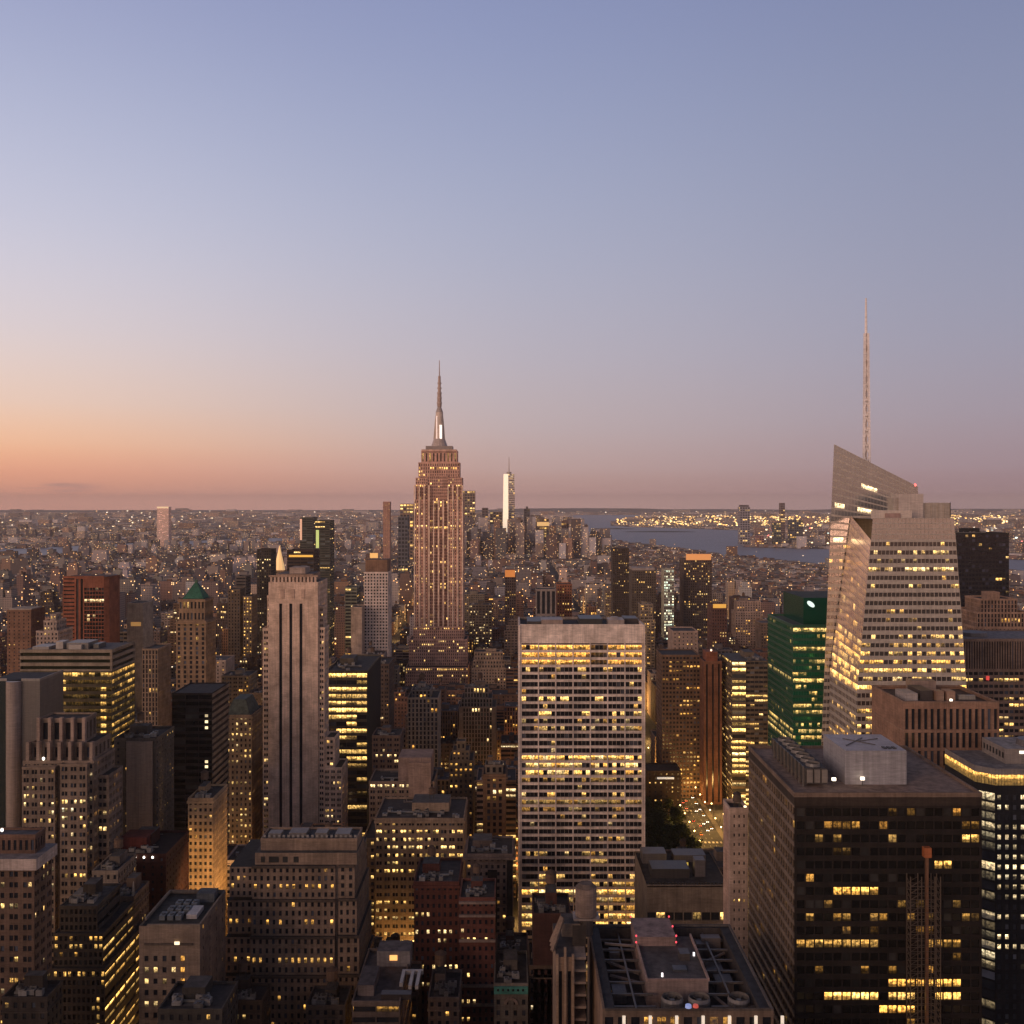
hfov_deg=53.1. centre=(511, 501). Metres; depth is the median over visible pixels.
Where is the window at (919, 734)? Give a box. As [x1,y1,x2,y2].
[918,733,920,747]
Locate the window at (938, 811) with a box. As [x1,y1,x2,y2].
[935,808,941,815]
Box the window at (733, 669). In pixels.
[732,668,745,671]
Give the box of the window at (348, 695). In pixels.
[347,694,356,697]
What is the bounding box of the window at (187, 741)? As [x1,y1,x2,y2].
[186,740,197,743]
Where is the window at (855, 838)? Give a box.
[852,835,859,841]
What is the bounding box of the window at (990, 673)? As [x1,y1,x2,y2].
[979,672,1023,736]
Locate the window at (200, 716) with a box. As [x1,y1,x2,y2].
[199,715,211,717]
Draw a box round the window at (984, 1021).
[982,974,1023,1023]
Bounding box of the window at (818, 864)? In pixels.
[815,861,822,867]
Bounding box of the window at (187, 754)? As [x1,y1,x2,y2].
[186,753,197,756]
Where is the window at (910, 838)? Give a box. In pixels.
[907,835,914,841]
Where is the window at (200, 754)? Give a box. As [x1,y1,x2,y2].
[199,753,211,756]
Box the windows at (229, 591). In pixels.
[229,591,238,660]
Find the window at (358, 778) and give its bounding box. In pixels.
[357,777,366,780]
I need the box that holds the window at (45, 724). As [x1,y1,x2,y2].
[44,723,47,738]
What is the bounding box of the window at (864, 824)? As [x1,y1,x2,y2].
[861,821,868,828]
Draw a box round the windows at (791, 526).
[788,520,802,541]
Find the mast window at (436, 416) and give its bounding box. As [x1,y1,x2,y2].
[436,416,441,438]
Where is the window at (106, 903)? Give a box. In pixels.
[97,901,107,914]
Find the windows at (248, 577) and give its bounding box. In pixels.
[236,577,249,593]
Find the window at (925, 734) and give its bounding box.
[924,733,926,747]
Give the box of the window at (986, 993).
[982,988,994,999]
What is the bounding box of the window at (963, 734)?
[962,733,964,747]
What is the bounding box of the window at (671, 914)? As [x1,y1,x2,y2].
[666,912,673,919]
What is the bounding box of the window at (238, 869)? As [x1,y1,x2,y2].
[226,868,358,1023]
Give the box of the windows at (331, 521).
[315,521,333,655]
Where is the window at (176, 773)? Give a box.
[174,772,184,775]
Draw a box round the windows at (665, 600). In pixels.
[664,570,673,638]
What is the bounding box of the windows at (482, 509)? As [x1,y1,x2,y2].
[482,509,487,516]
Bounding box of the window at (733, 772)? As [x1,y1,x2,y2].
[732,771,745,773]
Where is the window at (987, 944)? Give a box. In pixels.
[982,939,994,949]
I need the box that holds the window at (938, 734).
[937,733,939,747]
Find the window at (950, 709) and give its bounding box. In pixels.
[950,709,951,728]
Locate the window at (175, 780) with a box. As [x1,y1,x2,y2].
[174,779,184,782]
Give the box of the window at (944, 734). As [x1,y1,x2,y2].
[943,733,945,747]
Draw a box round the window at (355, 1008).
[354,1007,374,1010]
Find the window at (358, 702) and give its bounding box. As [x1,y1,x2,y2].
[357,701,366,704]
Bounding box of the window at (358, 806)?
[357,805,366,808]
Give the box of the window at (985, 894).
[982,890,994,900]
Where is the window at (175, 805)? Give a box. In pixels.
[174,804,184,807]
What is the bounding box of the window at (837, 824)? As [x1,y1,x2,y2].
[834,821,840,828]
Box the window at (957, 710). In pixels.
[956,709,958,728]
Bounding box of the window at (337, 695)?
[336,694,345,697]
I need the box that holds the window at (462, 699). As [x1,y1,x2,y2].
[462,699,491,764]
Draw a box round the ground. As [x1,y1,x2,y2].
[16,512,1018,996]
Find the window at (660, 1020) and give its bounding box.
[657,1017,665,1023]
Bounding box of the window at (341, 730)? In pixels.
[336,729,345,732]
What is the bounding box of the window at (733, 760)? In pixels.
[732,759,745,761]
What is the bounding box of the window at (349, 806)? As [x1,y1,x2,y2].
[348,805,356,808]
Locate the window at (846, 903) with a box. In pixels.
[843,900,849,907]
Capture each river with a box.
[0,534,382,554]
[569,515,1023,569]
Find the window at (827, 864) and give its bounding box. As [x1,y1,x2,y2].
[824,861,831,867]
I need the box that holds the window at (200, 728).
[199,727,211,730]
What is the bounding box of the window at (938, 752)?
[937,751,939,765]
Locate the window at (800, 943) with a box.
[797,940,803,946]
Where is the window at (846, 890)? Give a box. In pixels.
[843,887,849,894]
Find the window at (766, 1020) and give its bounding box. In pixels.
[763,1017,770,1023]
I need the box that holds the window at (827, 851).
[824,848,831,854]
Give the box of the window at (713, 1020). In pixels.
[710,1017,717,1023]
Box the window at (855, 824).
[852,821,859,828]
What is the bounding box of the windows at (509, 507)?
[508,474,514,518]
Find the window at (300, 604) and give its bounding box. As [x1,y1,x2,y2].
[300,604,301,824]
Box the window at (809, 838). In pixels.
[806,835,813,841]
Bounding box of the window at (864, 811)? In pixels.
[861,808,868,815]
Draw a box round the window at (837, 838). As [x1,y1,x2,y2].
[834,835,840,841]
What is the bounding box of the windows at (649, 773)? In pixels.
[649,773,678,809]
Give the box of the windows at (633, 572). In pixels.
[633,572,654,617]
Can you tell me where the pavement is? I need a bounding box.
[697,798,748,880]
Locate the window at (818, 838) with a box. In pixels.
[815,835,822,841]
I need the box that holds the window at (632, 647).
[522,645,641,970]
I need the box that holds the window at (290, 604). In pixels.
[290,604,291,826]
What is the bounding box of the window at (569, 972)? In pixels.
[568,971,570,1023]
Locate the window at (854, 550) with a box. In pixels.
[822,445,965,744]
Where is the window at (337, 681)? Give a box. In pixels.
[336,680,345,683]
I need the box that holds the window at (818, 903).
[815,900,822,907]
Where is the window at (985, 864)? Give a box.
[982,860,994,870]
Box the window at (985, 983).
[982,979,994,989]
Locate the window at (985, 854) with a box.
[982,850,994,860]
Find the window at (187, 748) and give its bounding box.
[186,747,197,749]
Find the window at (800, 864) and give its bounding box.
[797,861,803,867]
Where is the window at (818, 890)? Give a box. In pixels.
[815,887,822,894]
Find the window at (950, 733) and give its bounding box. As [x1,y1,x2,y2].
[950,733,951,747]
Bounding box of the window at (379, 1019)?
[377,1017,398,1021]
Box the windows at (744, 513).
[740,507,749,543]
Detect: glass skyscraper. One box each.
[503,468,514,531]
[821,298,966,745]
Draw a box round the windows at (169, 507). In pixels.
[157,507,170,543]
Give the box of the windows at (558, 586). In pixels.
[558,586,570,615]
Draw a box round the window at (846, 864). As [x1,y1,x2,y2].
[843,861,849,867]
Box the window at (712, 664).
[712,664,713,801]
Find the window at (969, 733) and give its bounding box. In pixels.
[969,733,970,747]
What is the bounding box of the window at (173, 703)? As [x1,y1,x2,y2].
[172,702,184,705]
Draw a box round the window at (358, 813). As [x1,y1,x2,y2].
[357,812,366,815]
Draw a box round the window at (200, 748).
[199,747,211,749]
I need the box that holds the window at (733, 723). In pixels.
[732,722,745,725]
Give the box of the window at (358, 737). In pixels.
[357,736,366,739]
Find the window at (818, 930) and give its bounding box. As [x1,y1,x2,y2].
[815,927,822,933]
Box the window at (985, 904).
[982,900,994,910]
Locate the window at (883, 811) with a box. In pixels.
[880,808,886,815]
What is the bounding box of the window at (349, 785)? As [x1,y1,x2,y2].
[348,784,356,787]
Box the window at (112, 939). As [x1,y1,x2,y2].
[103,937,113,950]
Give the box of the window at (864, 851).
[861,848,868,854]
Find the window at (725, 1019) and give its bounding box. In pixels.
[723,1017,727,1023]
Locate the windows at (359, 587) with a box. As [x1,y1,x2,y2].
[345,587,359,651]
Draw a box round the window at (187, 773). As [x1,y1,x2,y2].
[186,772,197,775]
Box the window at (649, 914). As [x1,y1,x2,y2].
[647,912,654,917]
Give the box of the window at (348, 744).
[347,743,356,746]
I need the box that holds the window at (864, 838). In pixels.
[861,835,868,841]
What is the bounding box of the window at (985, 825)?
[982,821,994,830]
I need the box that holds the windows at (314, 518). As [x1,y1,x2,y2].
[300,518,316,547]
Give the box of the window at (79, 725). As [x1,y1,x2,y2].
[77,723,81,738]
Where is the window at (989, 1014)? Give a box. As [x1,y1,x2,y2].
[982,1008,994,1019]
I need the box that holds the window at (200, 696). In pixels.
[199,695,211,698]
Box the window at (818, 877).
[815,874,822,881]
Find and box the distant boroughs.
[0,508,1023,588]
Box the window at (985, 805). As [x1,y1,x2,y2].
[982,801,994,810]
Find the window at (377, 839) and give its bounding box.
[376,838,462,941]
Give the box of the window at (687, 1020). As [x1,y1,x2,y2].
[684,1017,691,1023]
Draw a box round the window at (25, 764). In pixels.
[24,764,91,959]
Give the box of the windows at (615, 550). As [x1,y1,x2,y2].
[615,550,626,615]
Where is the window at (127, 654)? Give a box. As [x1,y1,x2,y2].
[113,651,132,660]
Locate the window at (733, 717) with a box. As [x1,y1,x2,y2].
[732,716,745,719]
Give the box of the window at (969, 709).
[969,709,970,728]
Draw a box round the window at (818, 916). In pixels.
[815,913,822,920]
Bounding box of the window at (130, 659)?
[113,658,132,667]
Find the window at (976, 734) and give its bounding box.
[975,733,977,747]
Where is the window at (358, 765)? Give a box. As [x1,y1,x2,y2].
[357,764,366,767]
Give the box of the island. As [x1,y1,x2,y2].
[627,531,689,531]
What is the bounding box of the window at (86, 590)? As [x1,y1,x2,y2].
[76,579,100,640]
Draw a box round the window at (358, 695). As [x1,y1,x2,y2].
[357,694,366,697]
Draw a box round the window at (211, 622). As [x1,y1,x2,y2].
[178,622,211,687]
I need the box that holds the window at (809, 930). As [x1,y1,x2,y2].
[806,927,813,933]
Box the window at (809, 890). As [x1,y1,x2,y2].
[806,887,813,894]
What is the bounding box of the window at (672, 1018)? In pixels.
[671,1017,678,1023]
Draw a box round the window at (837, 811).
[834,808,840,815]
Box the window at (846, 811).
[843,808,849,815]
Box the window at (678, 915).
[675,912,682,919]
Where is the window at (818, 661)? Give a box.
[769,617,824,745]
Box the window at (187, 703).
[186,702,197,705]
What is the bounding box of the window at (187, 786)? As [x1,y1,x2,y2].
[186,785,197,788]
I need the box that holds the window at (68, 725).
[66,723,70,738]
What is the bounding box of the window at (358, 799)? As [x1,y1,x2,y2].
[357,798,366,801]
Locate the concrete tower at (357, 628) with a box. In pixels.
[351,604,364,653]
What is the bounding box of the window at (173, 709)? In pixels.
[172,708,184,711]
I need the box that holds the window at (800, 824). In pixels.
[797,821,803,828]
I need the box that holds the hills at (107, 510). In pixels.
[0,510,255,511]
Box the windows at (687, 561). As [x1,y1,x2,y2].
[687,561,710,635]
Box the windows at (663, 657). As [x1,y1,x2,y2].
[663,657,698,796]
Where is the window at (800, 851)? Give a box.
[797,848,803,854]
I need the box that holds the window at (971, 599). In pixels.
[965,599,1023,629]
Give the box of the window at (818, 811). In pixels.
[815,808,822,815]
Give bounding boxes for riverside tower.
[755,536,763,546]
[772,523,780,543]
[779,503,784,538]
[788,520,802,541]
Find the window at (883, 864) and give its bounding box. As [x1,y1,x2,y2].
[880,861,886,867]
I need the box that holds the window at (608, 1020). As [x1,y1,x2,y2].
[605,1017,612,1023]
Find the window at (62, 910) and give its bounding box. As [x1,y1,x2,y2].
[54,909,124,1023]
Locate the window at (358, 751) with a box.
[357,750,366,753]
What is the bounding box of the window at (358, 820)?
[357,819,366,822]
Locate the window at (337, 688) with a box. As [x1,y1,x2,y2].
[336,687,345,690]
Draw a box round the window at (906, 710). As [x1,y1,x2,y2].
[905,709,907,728]
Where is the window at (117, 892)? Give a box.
[109,890,118,902]
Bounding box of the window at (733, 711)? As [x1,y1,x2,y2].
[732,710,745,713]
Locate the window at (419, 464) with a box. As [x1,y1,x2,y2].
[406,464,466,685]
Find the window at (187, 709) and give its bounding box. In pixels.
[186,708,197,711]
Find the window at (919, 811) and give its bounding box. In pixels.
[916,808,923,815]
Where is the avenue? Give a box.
[541,556,748,956]
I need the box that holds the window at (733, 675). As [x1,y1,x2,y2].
[732,674,745,677]
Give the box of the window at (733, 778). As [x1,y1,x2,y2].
[732,777,745,779]
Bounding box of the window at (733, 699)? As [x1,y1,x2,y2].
[732,698,745,701]
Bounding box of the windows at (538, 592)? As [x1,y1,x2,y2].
[537,591,554,616]
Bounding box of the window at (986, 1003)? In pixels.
[982,998,994,1009]
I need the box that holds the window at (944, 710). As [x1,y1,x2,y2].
[943,709,945,728]
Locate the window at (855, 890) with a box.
[852,887,859,894]
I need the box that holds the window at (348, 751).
[347,750,356,753]
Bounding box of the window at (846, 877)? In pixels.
[843,874,849,881]
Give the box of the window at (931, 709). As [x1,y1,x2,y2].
[931,709,932,728]
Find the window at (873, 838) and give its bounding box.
[870,835,877,841]
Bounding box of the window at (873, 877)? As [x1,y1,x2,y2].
[870,874,877,881]
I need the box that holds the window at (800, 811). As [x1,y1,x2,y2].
[797,808,803,815]
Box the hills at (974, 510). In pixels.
[804,509,1023,511]
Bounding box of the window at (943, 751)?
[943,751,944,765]
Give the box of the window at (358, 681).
[357,680,366,683]
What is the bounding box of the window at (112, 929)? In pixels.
[103,927,113,939]
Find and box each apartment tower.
[157,507,170,545]
[243,594,256,665]
[383,502,390,569]
[505,569,515,626]
[611,547,628,616]
[661,568,673,638]
[679,554,711,637]
[700,649,721,804]
[723,791,747,957]
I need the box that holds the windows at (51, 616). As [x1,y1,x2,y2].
[37,616,67,643]
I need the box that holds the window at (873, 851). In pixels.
[870,848,877,854]
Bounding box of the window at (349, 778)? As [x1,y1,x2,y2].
[348,777,356,780]
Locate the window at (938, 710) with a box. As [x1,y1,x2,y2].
[937,709,939,728]
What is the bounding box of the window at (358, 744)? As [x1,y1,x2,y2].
[357,743,366,746]
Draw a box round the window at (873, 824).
[870,821,877,828]
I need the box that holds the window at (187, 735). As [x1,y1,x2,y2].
[186,734,197,737]
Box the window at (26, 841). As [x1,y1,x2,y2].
[25,840,27,849]
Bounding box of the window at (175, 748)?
[174,747,184,749]
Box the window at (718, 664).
[718,664,719,801]
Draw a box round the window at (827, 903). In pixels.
[824,900,831,907]
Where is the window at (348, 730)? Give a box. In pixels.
[347,729,356,732]
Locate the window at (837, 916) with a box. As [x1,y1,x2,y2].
[834,913,840,920]
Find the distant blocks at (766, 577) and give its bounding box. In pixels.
[0,515,1023,764]
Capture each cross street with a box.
[681,806,722,809]
[698,837,748,840]
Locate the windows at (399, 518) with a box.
[399,518,408,570]
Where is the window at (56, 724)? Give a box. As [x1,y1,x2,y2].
[55,723,58,738]
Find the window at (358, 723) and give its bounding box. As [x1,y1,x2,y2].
[357,722,366,725]
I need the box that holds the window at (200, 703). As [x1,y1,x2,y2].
[199,702,211,705]
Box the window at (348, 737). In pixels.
[347,736,356,739]
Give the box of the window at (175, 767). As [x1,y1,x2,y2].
[174,766,184,769]
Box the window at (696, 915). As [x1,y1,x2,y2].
[693,912,700,919]
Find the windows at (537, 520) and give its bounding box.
[537,520,548,539]
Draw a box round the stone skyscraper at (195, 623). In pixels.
[175,580,216,689]
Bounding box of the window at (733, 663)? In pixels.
[732,662,745,665]
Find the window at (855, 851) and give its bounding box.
[852,848,859,854]
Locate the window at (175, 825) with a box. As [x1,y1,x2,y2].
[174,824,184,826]
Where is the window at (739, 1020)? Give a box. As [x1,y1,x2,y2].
[736,1017,744,1023]
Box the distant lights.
[2,510,1023,611]
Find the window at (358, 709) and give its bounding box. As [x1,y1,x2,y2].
[357,708,366,711]
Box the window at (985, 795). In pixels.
[979,790,994,800]
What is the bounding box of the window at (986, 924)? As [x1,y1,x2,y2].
[982,919,994,929]
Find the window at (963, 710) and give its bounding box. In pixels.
[962,709,964,728]
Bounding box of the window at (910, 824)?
[907,821,914,828]
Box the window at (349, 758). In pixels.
[347,757,356,760]
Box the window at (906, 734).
[905,733,907,745]
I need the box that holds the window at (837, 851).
[834,848,840,854]
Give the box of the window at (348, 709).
[347,708,356,711]
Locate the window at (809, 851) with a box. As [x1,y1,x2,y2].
[806,848,813,854]
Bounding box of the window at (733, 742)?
[732,741,745,743]
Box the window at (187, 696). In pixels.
[186,695,197,698]
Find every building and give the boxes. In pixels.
[0,550,17,557]
[0,557,13,570]
[0,579,9,611]
[0,631,6,664]
[0,666,6,675]
[1,569,15,584]
[1,971,62,1023]
[3,586,19,616]
[10,557,31,573]
[16,571,29,605]
[18,568,31,586]
[26,564,35,576]
[27,548,38,558]
[30,585,41,594]
[32,558,41,566]
[35,613,72,644]
[38,585,61,613]
[40,583,58,597]
[50,566,63,593]
[52,877,144,1023]
[55,556,67,567]
[62,543,71,553]
[67,551,81,559]
[67,561,80,575]
[77,559,88,571]
[78,544,91,555]
[91,549,109,562]
[92,568,106,572]
[92,836,136,882]
[99,572,116,574]
[100,543,114,553]
[109,826,188,911]
[113,711,174,834]
[118,560,132,570]
[120,577,140,599]
[120,626,126,641]
[120,872,149,927]
[125,591,136,615]
[139,888,225,1023]
[141,576,155,583]
[141,579,159,606]
[141,583,156,606]
[142,643,170,725]
[146,556,159,570]
[153,615,160,628]
[154,622,166,643]
[157,976,238,1023]
[159,566,173,573]
[159,572,179,576]
[159,579,176,600]
[160,599,170,609]
[161,555,178,561]
[161,610,172,627]
[167,626,169,642]
[170,597,180,665]
[171,664,175,677]
[172,580,181,600]
[172,682,228,843]
[177,559,196,567]
[182,574,196,597]
[186,578,201,592]
[187,770,227,935]
[193,568,210,580]
[202,578,222,611]
[207,564,220,573]
[210,553,226,561]
[213,541,218,552]
[216,599,227,648]
[216,655,234,681]
[219,567,228,587]
[221,668,257,707]
[222,626,227,654]
[223,557,233,572]
[226,573,234,592]
[226,827,373,1023]
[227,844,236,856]
[227,844,246,933]
[228,587,245,662]
[228,694,262,843]
[233,555,248,572]
[234,663,241,669]
[234,959,270,1023]
[235,570,248,580]
[239,654,257,678]
[240,562,253,577]
[248,554,255,567]
[249,686,262,704]
[251,583,256,593]
[257,677,260,687]
[261,639,262,685]
[268,544,281,551]
[299,822,342,826]
[305,966,351,1023]
[334,565,349,576]
[334,571,348,579]
[346,553,351,565]
[352,940,422,1023]
[358,562,364,572]
[363,641,386,656]
[364,786,467,941]
[368,749,437,824]
[371,647,394,726]
[372,725,403,773]
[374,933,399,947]
[374,936,382,946]
[386,936,413,960]
[392,572,398,605]
[392,601,400,615]
[392,613,396,631]
[392,643,395,661]
[394,645,408,659]
[394,659,408,685]
[394,665,399,685]
[394,687,409,728]
[398,603,405,620]
[399,571,412,614]
[400,623,409,644]
[405,714,406,748]
[407,672,440,766]
[412,961,422,1023]
[413,845,463,1023]
[427,949,462,1023]
[430,677,445,703]
[434,767,448,793]
[441,702,458,737]
[441,734,456,770]
[446,683,465,703]
[449,738,474,838]
[454,693,461,703]
[459,672,496,764]
[459,863,495,1023]
[463,833,515,931]
[464,586,484,630]
[469,600,491,650]
[470,582,479,591]
[471,642,505,688]
[472,565,486,577]
[474,765,483,832]
[475,642,488,648]
[476,554,480,565]
[476,758,516,896]
[479,578,485,591]
[481,755,507,835]
[485,578,496,593]
[485,593,492,626]
[489,565,494,575]
[489,678,499,692]
[491,641,501,648]
[492,559,501,571]
[492,625,504,639]
[492,687,517,703]
[493,599,502,626]
[494,949,527,1023]
[495,584,504,596]
[496,916,527,959]
[497,699,503,724]
[497,724,503,759]
[498,602,504,626]
[500,732,517,760]
[503,751,517,785]
[504,614,517,664]
[504,701,517,733]
[506,662,517,688]
[512,653,517,664]
[514,564,530,591]
[516,580,529,596]
[516,590,522,616]
[516,801,517,873]
[527,596,534,611]
[527,940,552,1023]
[531,573,541,588]
[532,869,570,1023]
[535,587,555,616]
[537,577,542,586]
[540,559,545,571]
[544,573,554,586]
[549,880,599,1023]
[556,582,571,616]
[558,566,567,581]
[571,578,586,589]
[572,611,585,616]
[578,559,593,563]
[585,582,599,603]
[585,602,596,614]
[587,916,783,1023]
[590,560,596,573]
[597,562,608,573]
[597,587,601,607]
[598,554,608,562]
[601,579,610,605]
[604,568,610,578]
[604,587,610,616]
[629,566,655,638]
[635,847,722,923]
[637,601,654,674]
[645,679,646,710]
[645,763,680,811]
[647,669,655,716]
[650,730,655,762]
[651,681,655,724]
[655,637,667,654]
[656,593,676,637]
[656,643,667,648]
[656,649,699,797]
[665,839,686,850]
[668,627,697,652]
[674,608,679,626]
[698,640,702,655]
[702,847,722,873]
[707,603,726,648]
[710,643,732,659]
[712,589,722,602]
[725,578,734,619]
[727,634,739,652]
[729,595,751,631]
[731,592,762,646]
[733,577,742,594]
[738,578,751,597]
[752,642,767,660]
[755,620,767,648]
[759,610,774,619]
[761,599,774,616]
[871,678,998,768]
[963,630,1023,736]
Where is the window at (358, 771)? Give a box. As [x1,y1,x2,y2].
[357,770,366,773]
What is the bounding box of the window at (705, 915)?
[702,912,709,919]
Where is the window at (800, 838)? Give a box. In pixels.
[797,835,803,841]
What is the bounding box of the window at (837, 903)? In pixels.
[834,900,840,907]
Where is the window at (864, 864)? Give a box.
[861,861,868,867]
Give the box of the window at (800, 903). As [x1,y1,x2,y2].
[797,900,803,907]
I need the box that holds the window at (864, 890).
[861,887,868,894]
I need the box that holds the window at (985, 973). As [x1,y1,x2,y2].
[982,969,994,979]
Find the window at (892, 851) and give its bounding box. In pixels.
[889,848,895,854]
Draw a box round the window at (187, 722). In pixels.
[186,721,197,724]
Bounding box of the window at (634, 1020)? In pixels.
[631,1017,639,1023]
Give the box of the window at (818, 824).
[815,821,822,828]
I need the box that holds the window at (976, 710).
[975,709,977,728]
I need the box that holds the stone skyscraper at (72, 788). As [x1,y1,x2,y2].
[22,712,122,963]
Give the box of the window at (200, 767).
[199,766,211,769]
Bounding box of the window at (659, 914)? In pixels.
[657,912,664,917]
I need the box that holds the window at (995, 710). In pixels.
[994,709,996,728]
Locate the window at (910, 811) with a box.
[907,808,914,815]
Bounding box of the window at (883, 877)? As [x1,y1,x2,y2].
[880,874,886,881]
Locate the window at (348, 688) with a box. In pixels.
[347,687,356,690]
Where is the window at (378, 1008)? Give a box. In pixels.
[377,1007,398,1010]
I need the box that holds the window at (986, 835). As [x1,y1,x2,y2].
[982,831,994,840]
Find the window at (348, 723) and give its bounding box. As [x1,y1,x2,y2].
[347,722,356,725]
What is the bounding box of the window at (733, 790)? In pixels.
[732,789,745,791]
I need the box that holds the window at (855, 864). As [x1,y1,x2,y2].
[852,861,859,867]
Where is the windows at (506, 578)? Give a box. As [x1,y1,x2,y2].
[506,578,514,622]
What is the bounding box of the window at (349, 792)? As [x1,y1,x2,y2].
[348,791,356,794]
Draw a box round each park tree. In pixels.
[645,800,652,812]
[645,805,654,813]
[645,812,656,821]
[645,819,653,836]
[645,836,658,846]
[653,800,663,808]
[655,807,667,815]
[657,815,668,825]
[661,839,673,847]
[662,822,677,834]
[663,797,672,815]
[668,805,681,814]
[668,831,681,844]
[670,812,676,822]
[672,808,685,822]
[676,822,686,834]
[678,827,691,838]
[685,834,697,842]
[686,838,702,847]
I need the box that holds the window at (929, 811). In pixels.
[926,808,932,815]
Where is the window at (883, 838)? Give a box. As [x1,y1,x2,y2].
[880,835,886,841]
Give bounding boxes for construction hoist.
[906,846,940,1023]
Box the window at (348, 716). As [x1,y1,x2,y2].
[347,715,356,718]
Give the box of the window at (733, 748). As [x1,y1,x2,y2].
[732,747,745,749]
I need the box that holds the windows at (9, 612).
[9,612,28,673]
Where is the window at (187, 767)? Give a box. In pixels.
[186,766,197,769]
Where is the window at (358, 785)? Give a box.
[357,784,366,787]
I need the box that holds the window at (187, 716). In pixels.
[186,715,197,717]
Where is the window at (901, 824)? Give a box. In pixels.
[898,821,904,828]
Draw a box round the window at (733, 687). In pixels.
[732,686,745,689]
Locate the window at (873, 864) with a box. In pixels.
[870,861,877,867]
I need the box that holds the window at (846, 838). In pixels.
[843,835,849,841]
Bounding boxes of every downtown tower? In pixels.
[398,516,408,572]
[400,504,413,559]
[463,491,474,521]
[482,508,487,516]
[490,512,501,527]
[524,506,529,532]
[537,519,548,539]
[562,520,568,528]
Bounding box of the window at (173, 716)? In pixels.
[172,715,184,717]
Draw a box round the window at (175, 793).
[174,792,184,794]
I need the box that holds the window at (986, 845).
[982,840,994,850]
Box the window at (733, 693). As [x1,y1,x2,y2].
[732,692,745,695]
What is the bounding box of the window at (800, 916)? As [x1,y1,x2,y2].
[797,913,803,920]
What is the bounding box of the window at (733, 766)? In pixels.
[732,765,745,767]
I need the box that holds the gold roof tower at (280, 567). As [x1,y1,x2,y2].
[276,546,286,573]
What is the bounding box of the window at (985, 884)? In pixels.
[982,880,994,890]
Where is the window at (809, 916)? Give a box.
[806,913,813,920]
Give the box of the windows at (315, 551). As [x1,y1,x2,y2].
[287,551,318,570]
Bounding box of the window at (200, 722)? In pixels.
[199,721,211,724]
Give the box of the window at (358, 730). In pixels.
[357,729,366,732]
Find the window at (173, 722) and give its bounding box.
[172,721,184,724]
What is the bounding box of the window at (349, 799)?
[348,798,356,801]
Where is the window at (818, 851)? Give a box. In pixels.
[815,848,822,854]
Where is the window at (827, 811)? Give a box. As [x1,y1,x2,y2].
[824,808,831,815]
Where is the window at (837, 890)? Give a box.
[834,887,840,894]
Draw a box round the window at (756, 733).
[721,655,766,809]
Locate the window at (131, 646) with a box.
[113,645,132,654]
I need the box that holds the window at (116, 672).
[63,663,133,747]
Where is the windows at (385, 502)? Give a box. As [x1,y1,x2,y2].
[385,502,387,556]
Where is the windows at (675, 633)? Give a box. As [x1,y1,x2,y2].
[675,633,695,648]
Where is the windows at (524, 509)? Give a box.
[524,509,529,532]
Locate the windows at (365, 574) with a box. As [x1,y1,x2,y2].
[365,574,386,647]
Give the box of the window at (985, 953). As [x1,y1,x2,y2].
[982,949,994,959]
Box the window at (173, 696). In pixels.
[172,695,184,698]
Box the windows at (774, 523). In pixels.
[774,523,780,543]
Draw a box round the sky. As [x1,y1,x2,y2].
[0,0,1023,509]
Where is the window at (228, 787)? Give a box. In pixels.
[228,787,250,842]
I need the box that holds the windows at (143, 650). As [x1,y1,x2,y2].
[143,650,156,724]
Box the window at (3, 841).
[2,840,4,849]
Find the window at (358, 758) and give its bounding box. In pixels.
[357,757,366,760]
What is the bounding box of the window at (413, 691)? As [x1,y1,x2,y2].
[413,691,436,766]
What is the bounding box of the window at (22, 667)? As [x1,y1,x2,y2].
[21,666,109,668]
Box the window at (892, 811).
[889,808,895,815]
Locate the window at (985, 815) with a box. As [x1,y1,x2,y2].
[982,811,994,820]
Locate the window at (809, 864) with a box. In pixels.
[806,861,813,867]
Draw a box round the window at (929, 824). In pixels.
[926,821,932,828]
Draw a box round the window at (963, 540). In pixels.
[959,535,1008,606]
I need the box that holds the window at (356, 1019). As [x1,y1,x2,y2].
[354,1017,374,1021]
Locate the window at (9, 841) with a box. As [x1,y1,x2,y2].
[8,840,10,849]
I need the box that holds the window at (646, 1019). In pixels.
[644,1017,652,1023]
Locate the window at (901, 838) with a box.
[898,835,904,841]
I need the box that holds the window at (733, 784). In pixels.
[732,783,745,785]
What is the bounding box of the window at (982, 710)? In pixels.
[981,709,983,728]
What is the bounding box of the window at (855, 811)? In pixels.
[852,808,859,815]
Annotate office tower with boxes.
[0,670,62,826]
[0,827,56,1023]
[7,606,44,673]
[20,639,134,747]
[63,575,119,641]
[127,600,152,714]
[236,575,250,594]
[257,548,275,652]
[287,549,319,570]
[329,647,380,835]
[364,553,391,656]
[518,615,644,981]
[721,649,767,810]
[748,734,981,1023]
[945,736,1023,1023]
[955,528,1008,606]
[961,591,1023,629]
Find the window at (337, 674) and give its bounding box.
[336,673,345,676]
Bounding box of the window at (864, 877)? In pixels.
[861,874,868,881]
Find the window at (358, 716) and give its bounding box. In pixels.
[357,715,366,718]
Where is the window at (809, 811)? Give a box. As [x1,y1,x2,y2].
[806,808,813,815]
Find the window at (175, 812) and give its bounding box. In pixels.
[174,811,184,814]
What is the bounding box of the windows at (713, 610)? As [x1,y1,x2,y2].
[713,610,725,646]
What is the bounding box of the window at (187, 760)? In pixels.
[186,759,197,762]
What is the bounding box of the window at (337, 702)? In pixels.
[336,701,345,704]
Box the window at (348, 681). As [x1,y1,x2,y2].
[347,680,356,683]
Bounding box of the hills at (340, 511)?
[264,510,494,511]
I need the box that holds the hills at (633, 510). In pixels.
[475,508,669,512]
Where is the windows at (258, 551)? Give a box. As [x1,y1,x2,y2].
[258,551,269,652]
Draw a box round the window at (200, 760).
[199,759,211,762]

